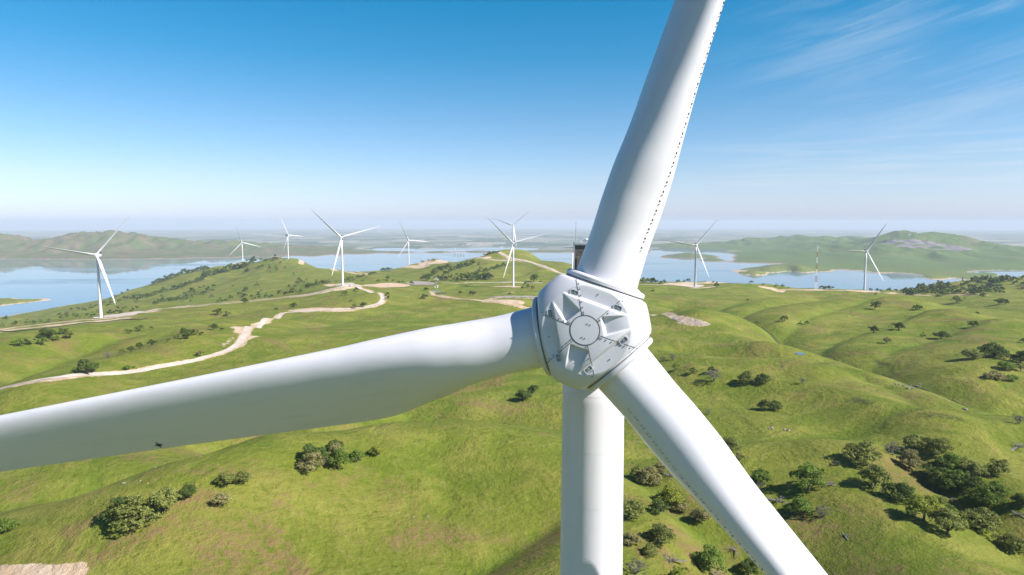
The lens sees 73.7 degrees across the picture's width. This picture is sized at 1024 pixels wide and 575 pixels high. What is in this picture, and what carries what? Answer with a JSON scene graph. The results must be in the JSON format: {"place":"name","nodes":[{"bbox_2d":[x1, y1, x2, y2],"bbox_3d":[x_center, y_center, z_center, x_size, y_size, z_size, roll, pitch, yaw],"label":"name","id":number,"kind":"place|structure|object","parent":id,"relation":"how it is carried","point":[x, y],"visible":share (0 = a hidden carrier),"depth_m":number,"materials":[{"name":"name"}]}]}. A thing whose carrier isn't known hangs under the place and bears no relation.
{"place":"outdoors","nodes":[
{"label":"outdoors","id":0,"kind":"place"},
{"bbox_2d":[0,284,374,328],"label":"gravel road","id":1,"kind":"structure","parent":0,"point":[235,301],"depth_m":1216.57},
{"bbox_2d":[0,287,384,388],"bbox_3d":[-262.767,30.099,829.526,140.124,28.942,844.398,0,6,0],"label":"gravel road","id":2,"kind":"structure","parent":0,"point":[244,335],"depth_m":530.77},
{"bbox_2d":[429,291,528,307],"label":"gravel road","id":3,"kind":"structure","parent":0,"point":[431,292],"depth_m":1038.13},
{"bbox_2d":[0,228,1023,574],"bbox_3d":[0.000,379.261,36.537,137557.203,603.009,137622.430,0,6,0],"label":"ground","id":4,"kind":"structure","parent":0,"point":[474,472],"depth_m":389.68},
{"bbox_2d":[0,518,21,532],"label":"oak tree","id":5,"kind":"object","parent":4,"relation":"on","point":[5,523],"visible":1,"depth_m":203.33,"materials":[{"name":"green plant"}]},
{"bbox_2d":[10,338,26,345],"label":"bush","id":6,"kind":"object","parent":4,"relation":"on","point":[19,342],"visible":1,"depth_m":566.17,"materials":[{"name":"green plant"}]},
{"bbox_2d":[21,337,37,344],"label":"oak tree","id":7,"kind":"object","parent":4,"relation":"on","point":[27,339],"visible":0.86,"depth_m":578.54,"materials":[{"name":"green plant"}]},
{"bbox_2d":[36,336,48,344],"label":"oak tree","id":8,"kind":"object","parent":4,"relation":"on","point":[42,340],"visible":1,"depth_m":589.30,"materials":[{"name":"green plant"}]},
{"bbox_2d":[36,327,57,337],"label":"oak tree","id":9,"kind":"object","parent":4,"relation":"on","point":[44,331],"visible":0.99,"depth_m":607.97,"materials":[{"name":"green plant"}]},
{"bbox_2d":[62,331,74,338],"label":"oak tree","id":10,"kind":"object","parent":4,"relation":"on","point":[70,333],"visible":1,"depth_m":617.60,"materials":[{"name":"green plant"}]},
{"bbox_2d":[0,317,147,331],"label":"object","id":11,"kind":"object","parent":4,"relation":"on","point":[73,324],"visible":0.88,"depth_m":862.04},
{"bbox_2d":[40,217,128,317],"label":"wind turbine","id":12,"kind":"object","parent":4,"relation":"on","point":[98,254],"visible":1,"depth_m":942.12,"materials":[{"name":"white paint"}]},
{"bbox_2d":[72,358,99,373],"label":"oak tree","id":13,"kind":"object","parent":4,"relation":"on","point":[83,364],"visible":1,"depth_m":438.40,"materials":[{"name":"green plant"}]},
{"bbox_2d":[99,496,132,519],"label":"oak tree","id":14,"kind":"object","parent":4,"relation":"on","point":[117,500],"visible":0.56,"depth_m":196.72,"materials":[{"name":"green plant"}]},
{"bbox_2d":[103,311,142,317],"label":"crane pad","id":15,"kind":"object","parent":4,"relation":"on","point":[123,314],"visible":1,"depth_m":990.36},
{"bbox_2d":[103,495,164,531],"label":"oak tree","id":16,"kind":"object","parent":4,"relation":"on","point":[148,511],"visible":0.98,"depth_m":195.51,"materials":[{"name":"green plant"}]},
{"bbox_2d":[145,486,182,510],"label":"oak tree","id":17,"kind":"object","parent":4,"relation":"on","point":[162,496],"visible":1,"depth_m":200.86,"materials":[{"name":"green plant"}]},
{"bbox_2d":[179,327,193,333],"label":"oak tree","id":18,"kind":"object","parent":4,"relation":"on","point":[182,330],"visible":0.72,"depth_m":585.09,"materials":[{"name":"green plant"}]},
{"bbox_2d":[178,484,196,497],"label":"oak tree","id":19,"kind":"object","parent":4,"relation":"on","point":[186,489],"visible":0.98,"depth_m":207.41,"materials":[{"name":"green plant"}]},
{"bbox_2d":[209,492,231,504],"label":"oak tree","id":20,"kind":"object","parent":4,"relation":"on","point":[221,497],"visible":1,"depth_m":207.34,"materials":[{"name":"beige plant"}]},
{"bbox_2d":[214,472,236,485],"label":"oak tree","id":21,"kind":"object","parent":4,"relation":"on","point":[223,478],"visible":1,"depth_m":215.54,"materials":[{"name":"green plant"}]},
{"bbox_2d":[234,470,252,482],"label":"oak tree","id":22,"kind":"object","parent":4,"relation":"on","point":[241,476],"visible":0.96,"depth_m":219.29,"materials":[{"name":"green plant"}]},
{"bbox_2d":[235,225,259,261],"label":"wind turbine","id":23,"kind":"object","parent":4,"relation":"on","point":[242,245],"visible":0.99,"depth_m":2796.25,"materials":[{"name":"white paint"}]},
{"bbox_2d":[281,219,296,258],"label":"wind turbine","id":24,"kind":"object","parent":4,"relation":"on","point":[287,239],"visible":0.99,"depth_m":2431.35,"materials":[{"name":"white paint"}]},
{"bbox_2d":[295,451,324,471],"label":"oak tree","id":25,"kind":"object","parent":4,"relation":"on","point":[306,462],"visible":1,"depth_m":236.33,"materials":[{"name":"beige plant"}]},
{"bbox_2d":[297,443,328,459],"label":"oak tree","id":26,"kind":"object","parent":4,"relation":"on","point":[309,447],"visible":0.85,"depth_m":241.29,"materials":[{"name":"green plant"}]},
{"bbox_2d":[325,439,343,452],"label":"oak tree","id":27,"kind":"object","parent":4,"relation":"on","point":[332,441],"visible":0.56,"depth_m":253.60,"materials":[{"name":"green plant"}]},
{"bbox_2d":[328,442,345,454],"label":"oak tree","id":28,"kind":"object","parent":4,"relation":"on","point":[335,446],"visible":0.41,"depth_m":250.30,"materials":[{"name":"beige plant"}]},
{"bbox_2d":[325,447,351,467],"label":"oak tree","id":29,"kind":"object","parent":4,"relation":"on","point":[339,453],"visible":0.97,"depth_m":243.92,"materials":[{"name":"green plant"}]},
{"bbox_2d":[335,283,358,285],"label":"crane pad","id":30,"kind":"object","parent":4,"relation":"on","point":[353,284],"visible":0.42,"depth_m":1432.84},
{"bbox_2d":[313,211,378,284],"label":"wind turbine","id":31,"kind":"object","parent":30,"relation":"on","point":[341,245],"visible":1,"depth_m":1244.97,"materials":[{"name":"white paint"}]},
{"bbox_2d":[347,450,366,461],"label":"oak tree","id":32,"kind":"object","parent":4,"relation":"on","point":[358,454],"visible":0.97,"depth_m":253.12,"materials":[{"name":"green plant"}]},
{"bbox_2d":[367,445,383,455],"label":"oak tree","id":33,"kind":"object","parent":4,"relation":"on","point":[375,449],"visible":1,"depth_m":260.83,"materials":[{"name":"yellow plant"}]},
{"bbox_2d":[373,283,409,287],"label":"dirt lot","id":34,"kind":"structure","parent":4,"relation":"on","point":[382,285],"depth_m":1366.25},
{"bbox_2d":[398,221,426,264],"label":"wind turbine","id":35,"kind":"object","parent":4,"relation":"on","point":[408,240],"visible":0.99,"depth_m":2319.48,"materials":[{"name":"white paint"}]},
{"bbox_2d":[0,0,827,574],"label":"wind turbine","id":36,"kind":"object","parent":4,"relation":"on","point":[580,330],"visible":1,"depth_m":30.94,"materials":[{"name":"white paint"}]},
{"bbox_2d":[406,281,434,284],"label":"gravel lot","id":37,"kind":"structure","parent":4,"relation":"on","point":[422,283],"depth_m":1457.35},
{"bbox_2d":[488,286,520,286],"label":"crane pad","id":38,"kind":"object","parent":4,"relation":"on","point":[503,286],"visible":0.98,"depth_m":1388.57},
{"bbox_2d":[487,217,546,286],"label":"wind turbine","id":39,"kind":"object","parent":38,"relation":"on","point":[512,248],"visible":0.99,"depth_m":1357.63,"materials":[{"name":"white paint"}]},
{"bbox_2d":[493,211,528,245],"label":"wind turbine","id":40,"kind":"object","parent":4,"relation":"on","point":[513,227],"visible":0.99,"depth_m":2295.59,"materials":[{"name":"white paint"}]},
{"bbox_2d":[0,251,1023,483],"bbox_3d":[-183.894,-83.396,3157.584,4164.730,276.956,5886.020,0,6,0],"label":"distant oaks","id":41,"kind":"object","parent":4,"relation":"on","point":[196,279],"visible":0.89,"depth_m":1710.62,"materials":[{"name":"green plant"}]},
{"bbox_2d":[489,296,537,297],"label":"gravel lot","id":42,"kind":"structure","parent":4,"relation":"on","point":[514,296],"depth_m":1136.90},
{"bbox_2d":[515,389,531,400],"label":"oak tree","id":43,"kind":"object","parent":4,"relation":"on","point":[523,394],"visible":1,"depth_m":425.82,"materials":[{"name":"green plant"}]},
{"bbox_2d":[527,385,538,393],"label":"oak tree","id":44,"kind":"object","parent":4,"relation":"on","point":[533,387],"visible":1,"depth_m":440.05,"materials":[{"name":"green plant"}]},
{"bbox_2d":[623,532,642,544],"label":"oak tree","id":45,"kind":"object","parent":4,"relation":"on","point":[629,538],"visible":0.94,"depth_m":199.49,"materials":[{"name":"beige plant"}]},
{"bbox_2d":[623,500,646,519],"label":"oak tree","id":46,"kind":"object","parent":4,"relation":"on","point":[634,506],"visible":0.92,"depth_m":216.93,"materials":[{"name":"green plant"}]},
{"bbox_2d":[630,464,641,475],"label":"oak tree","id":47,"kind":"object","parent":4,"relation":"on","point":[635,470],"visible":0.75,"depth_m":279.43,"materials":[{"name":"green plant"}]},
{"bbox_2d":[623,557,649,574],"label":"bare oak","id":48,"kind":"object","parent":4,"relation":"on","point":[638,567],"visible":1,"depth_m":183.81,"materials":[{"name":"grey plant"}]},
{"bbox_2d":[635,465,661,484],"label":"oak tree","id":49,"kind":"object","parent":4,"relation":"on","point":[655,477],"visible":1,"depth_m":271.51,"materials":[{"name":"beige plant"}]},
{"bbox_2d":[641,542,658,557],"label":"oak tree","id":50,"kind":"object","parent":4,"relation":"on","point":[649,548],"visible":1,"depth_m":195.97,"materials":[{"name":"green plant"}]},
{"bbox_2d":[647,498,668,514],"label":"oak tree","id":51,"kind":"object","parent":4,"relation":"on","point":[658,505],"visible":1,"depth_m":223.09,"materials":[{"name":"green plant"}]},
{"bbox_2d":[643,522,675,543],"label":"oak tree","id":52,"kind":"object","parent":4,"relation":"on","point":[659,530],"visible":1,"depth_m":204.26,"materials":[{"name":"green plant"}]},
{"bbox_2d":[653,461,666,473],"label":"oak tree","id":53,"kind":"object","parent":4,"relation":"on","point":[659,465],"visible":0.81,"depth_m":278.51,"materials":[{"name":"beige plant"}]},
{"bbox_2d":[651,485,685,504],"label":"oak tree","id":54,"kind":"object","parent":4,"relation":"on","point":[673,495],"visible":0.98,"depth_m":250.29,"materials":[{"name":"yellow plant"}]},
{"bbox_2d":[664,554,685,562],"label":"fallen branch","id":55,"kind":"object","parent":4,"relation":"on","point":[672,559],"visible":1,"depth_m":197.47,"materials":[{"name":"grey wood"}]},
{"bbox_2d":[667,565,688,574],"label":"oak tree","id":56,"kind":"object","parent":4,"relation":"on","point":[677,570],"visible":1,"depth_m":185.09,"materials":[{"name":"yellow plant"}]},
{"bbox_2d":[674,502,689,512],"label":"oak tree","id":57,"kind":"object","parent":4,"relation":"on","point":[684,507],"visible":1,"depth_m":245.16,"materials":[{"name":"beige plant"}]},
{"bbox_2d":[672,317,708,324],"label":"rock pile","id":58,"kind":"object","parent":4,"relation":"on","point":[691,322],"visible":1,"depth_m":739.57,"materials":[{"name":"stone"}]},
{"bbox_2d":[678,284,703,287],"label":"crane pad","id":59,"kind":"object","parent":4,"relation":"on","point":[697,286],"visible":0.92,"depth_m":1481.69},
{"bbox_2d":[665,218,718,286],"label":"wind turbine","id":60,"kind":"object","parent":59,"relation":"on","point":[696,245],"visible":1,"depth_m":1447.52,"materials":[{"name":"white paint"}]},
{"bbox_2d":[688,507,710,521],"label":"oak tree","id":61,"kind":"object","parent":4,"relation":"on","point":[699,514],"visible":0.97,"depth_m":237.02,"materials":[{"name":"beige plant"}]},
{"bbox_2d":[692,544,727,574],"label":"oak tree","id":62,"kind":"object","parent":4,"relation":"on","point":[706,557],"visible":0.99,"depth_m":202.10,"materials":[{"name":"green plant"}]},
{"bbox_2d":[703,368,721,381],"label":"bare oak","id":63,"kind":"object","parent":4,"relation":"on","point":[711,374],"visible":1,"depth_m":435.93,"materials":[{"name":"grey plant"}]},
{"bbox_2d":[722,436,741,449],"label":"oak tree","id":64,"kind":"object","parent":4,"relation":"on","point":[730,440],"visible":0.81,"depth_m":292.48,"materials":[{"name":"green plant"}]},
{"bbox_2d":[737,370,754,383],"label":"oak tree","id":65,"kind":"object","parent":4,"relation":"on","point":[746,377],"visible":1,"depth_m":426.07,"materials":[{"name":"green plant"}]},
{"bbox_2d":[737,557,758,574],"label":"oak tree","id":66,"kind":"object","parent":4,"relation":"on","point":[748,563],"visible":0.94,"depth_m":212.49,"materials":[{"name":"green plant"}]},
{"bbox_2d":[750,468,771,482],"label":"oak tree","id":67,"kind":"object","parent":4,"relation":"on","point":[760,475],"visible":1,"depth_m":263.34,"materials":[{"name":"green plant"}]},
{"bbox_2d":[753,373,770,383],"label":"oak tree","id":68,"kind":"object","parent":4,"relation":"on","point":[760,377],"visible":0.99,"depth_m":423.90,"materials":[{"name":"green plant"}]},
{"bbox_2d":[756,399,771,409],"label":"oak tree","id":69,"kind":"object","parent":4,"relation":"on","point":[762,403],"visible":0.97,"depth_m":381.61,"materials":[{"name":"green plant"}]},
{"bbox_2d":[765,400,782,409],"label":"oak tree","id":70,"kind":"object","parent":4,"relation":"on","point":[774,403],"visible":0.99,"depth_m":379.54,"materials":[{"name":"green plant"}]},
{"bbox_2d":[782,496,814,516],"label":"oak tree","id":71,"kind":"object","parent":4,"relation":"on","point":[800,505],"visible":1,"depth_m":236.66,"materials":[{"name":"green plant"}]},
{"bbox_2d":[789,461,826,490],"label":"oak tree","id":72,"kind":"object","parent":4,"relation":"on","point":[810,479],"visible":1,"depth_m":251.45,"materials":[{"name":"green plant"}]},
{"bbox_2d":[814,504,833,517],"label":"bare oak","id":73,"kind":"object","parent":4,"relation":"on","point":[820,511],"visible":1,"depth_m":233.00,"materials":[{"name":"grey plant"}]},
{"bbox_2d":[836,223,886,289],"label":"wind turbine","id":74,"kind":"object","parent":4,"relation":"on","point":[866,253],"visible":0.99,"depth_m":1495.57,"materials":[{"name":"white paint"}]},
{"bbox_2d":[841,439,882,465],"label":"oak tree","id":75,"kind":"object","parent":4,"relation":"on","point":[864,452],"visible":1,"depth_m":266.88,"materials":[{"name":"green plant"}]},
{"bbox_2d":[857,464,891,486],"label":"oak tree","id":76,"kind":"object","parent":4,"relation":"on","point":[877,470],"visible":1,"depth_m":245.99,"materials":[{"name":"green plant"}]},
{"bbox_2d":[869,301,881,307],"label":"oak tree","id":77,"kind":"object","parent":4,"relation":"on","point":[875,303],"visible":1,"depth_m":903.68,"materials":[{"name":"green plant"}]},
{"bbox_2d":[884,441,904,454],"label":"bare oak","id":78,"kind":"object","parent":4,"relation":"on","point":[891,449],"visible":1,"depth_m":287.53,"materials":[{"name":"grey plant"}]},
{"bbox_2d":[880,481,915,502],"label":"oak tree","id":79,"kind":"object","parent":4,"relation":"on","point":[900,491],"visible":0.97,"depth_m":236.45,"materials":[{"name":"green plant"}]},
{"bbox_2d":[891,322,904,329],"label":"oak tree","id":80,"kind":"object","parent":4,"relation":"on","point":[900,324],"visible":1,"depth_m":702.83,"materials":[{"name":"green plant"}]},
{"bbox_2d":[896,448,924,469],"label":"oak tree","id":81,"kind":"object","parent":4,"relation":"on","point":[911,456],"visible":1,"depth_m":274.07,"materials":[{"name":"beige plant"}]},
{"bbox_2d":[901,433,929,449],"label":"oak tree","id":82,"kind":"object","parent":4,"relation":"on","point":[914,440],"visible":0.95,"depth_m":293.76,"materials":[{"name":"green plant"}]},
{"bbox_2d":[903,493,944,520],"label":"oak tree","id":83,"kind":"object","parent":4,"relation":"on","point":[922,504],"visible":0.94,"depth_m":221.60,"materials":[{"name":"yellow plant"}]},
{"bbox_2d":[926,470,944,485],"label":"oak tree","id":84,"kind":"object","parent":4,"relation":"on","point":[935,473],"visible":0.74,"depth_m":262.42,"materials":[{"name":"green plant"}]},
{"bbox_2d":[923,457,954,474],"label":"oak tree","id":85,"kind":"object","parent":4,"relation":"on","point":[932,466],"visible":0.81,"depth_m":267.25,"materials":[{"name":"green plant"}]},
{"bbox_2d":[926,437,954,454],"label":"oak tree","id":86,"kind":"object","parent":4,"relation":"on","point":[939,444],"visible":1,"depth_m":284.85,"materials":[{"name":"green plant"}]},
{"bbox_2d":[932,495,948,505],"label":"oak tree","id":87,"kind":"object","parent":4,"relation":"on","point":[942,499],"visible":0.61,"depth_m":238.81,"materials":[{"name":"green plant"}]},
{"bbox_2d":[932,331,951,338],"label":"oak tree","id":88,"kind":"object","parent":4,"relation":"on","point":[940,334],"visible":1,"depth_m":653.44,"materials":[{"name":"green plant"}]},
{"bbox_2d":[927,507,969,534],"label":"oak tree","id":89,"kind":"object","parent":4,"relation":"on","point":[945,521],"visible":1,"depth_m":213.45,"materials":[{"name":"green plant"}]},
{"bbox_2d":[932,467,964,489],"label":"oak tree","id":90,"kind":"object","parent":4,"relation":"on","point":[949,476],"visible":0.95,"depth_m":257.38,"materials":[{"name":"green plant"}]},
{"bbox_2d":[941,452,966,470],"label":"oak tree","id":91,"kind":"object","parent":4,"relation":"on","point":[951,458],"visible":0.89,"depth_m":266.29,"materials":[{"name":"green plant"}]},
{"bbox_2d":[954,456,972,472],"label":"oak tree","id":92,"kind":"object","parent":4,"relation":"on","point":[964,460],"visible":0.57,"depth_m":265.49,"materials":[{"name":"green plant"}]},
{"bbox_2d":[951,472,985,488],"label":"oak tree","id":93,"kind":"object","parent":4,"relation":"on","point":[968,481],"visible":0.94,"depth_m":253.14,"materials":[{"name":"green plant"}]},
{"bbox_2d":[960,349,984,358],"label":"oak tree","id":94,"kind":"object","parent":4,"relation":"on","point":[975,353],"visible":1,"depth_m":513.88,"materials":[{"name":"green plant"}]},
{"bbox_2d":[965,462,989,476],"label":"oak tree","id":95,"kind":"object","parent":4,"relation":"on","point":[976,469],"visible":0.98,"depth_m":258.03,"materials":[{"name":"green plant"}]},
{"bbox_2d":[957,506,1003,533],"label":"oak tree","id":96,"kind":"object","parent":4,"relation":"on","point":[981,519],"visible":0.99,"depth_m":227.22,"materials":[{"name":"green plant"}]},
{"bbox_2d":[964,484,1007,505],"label":"oak tree","id":97,"kind":"object","parent":4,"relation":"on","point":[980,493],"visible":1,"depth_m":241.90,"materials":[{"name":"green plant"}]},
{"bbox_2d":[976,342,1009,357],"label":"oak tree","id":98,"kind":"object","parent":4,"relation":"on","point":[992,349],"visible":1,"depth_m":519.82,"materials":[{"name":"green plant"}]},
{"bbox_2d":[983,370,1007,379],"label":"oak tree","id":99,"kind":"object","parent":4,"relation":"on","point":[995,374],"visible":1,"depth_m":460.01,"materials":[{"name":"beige plant"}]},
{"bbox_2d":[983,458,1011,475],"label":"oak tree","id":100,"kind":"object","parent":4,"relation":"on","point":[998,466],"visible":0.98,"depth_m":259.06,"materials":[{"name":"green plant"}]},
{"bbox_2d":[989,480,1011,493],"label":"oak tree","id":101,"kind":"object","parent":4,"relation":"on","point":[997,485],"visible":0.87,"depth_m":244.25,"materials":[{"name":"green plant"}]},
{"bbox_2d":[996,360,1017,369],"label":"oak tree","id":102,"kind":"object","parent":4,"relation":"on","point":[1007,365],"visible":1,"depth_m":481.34,"materials":[{"name":"green plant"}]},
{"bbox_2d":[991,531,1023,550],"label":"oak tree","id":103,"kind":"object","parent":4,"relation":"on","point":[1010,541],"visible":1,"depth_m":217.51,"materials":[{"name":"green plant"}]},
{"bbox_2d":[1005,375,1018,380],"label":"oak tree","id":104,"kind":"object","parent":4,"relation":"on","point":[1011,377],"visible":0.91,"depth_m":459.24,"materials":[{"name":"green plant"}]},
{"bbox_2d":[1009,351,1023,362],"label":"oak tree","id":105,"kind":"object","parent":4,"relation":"on","point":[1018,356],"visible":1,"depth_m":506.30,"materials":[{"name":"green plant"}]},
{"bbox_2d":[1010,493,1023,505],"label":"oak tree","id":106,"kind":"object","parent":4,"relation":"on","point":[1018,497],"visible":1,"depth_m":234.57,"materials":[{"name":"green plant"}]},
{"bbox_2d":[0,247,1023,315],"bbox_3d":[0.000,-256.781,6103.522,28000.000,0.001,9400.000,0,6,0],"label":"reservoir water","id":107,"kind":"structure","parent":0,"point":[60,282],"depth_m":4455.10,"materials":[{"name":"blue liquid"}]},
{"bbox_2d":[0,0,1023,229],"label":"sky","id":108,"kind":"structure","parent":0,"point":[156,114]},
{"bbox_2d":[498,252,565,274],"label":"gravel road","id":109,"kind":"structure","parent":0,"point":[531,262],"depth_m":1925.91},
{"bbox_2d":[474,281,693,285],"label":"gravel road","id":110,"kind":"structure","parent":0,"point":[523,282],"depth_m":1468.94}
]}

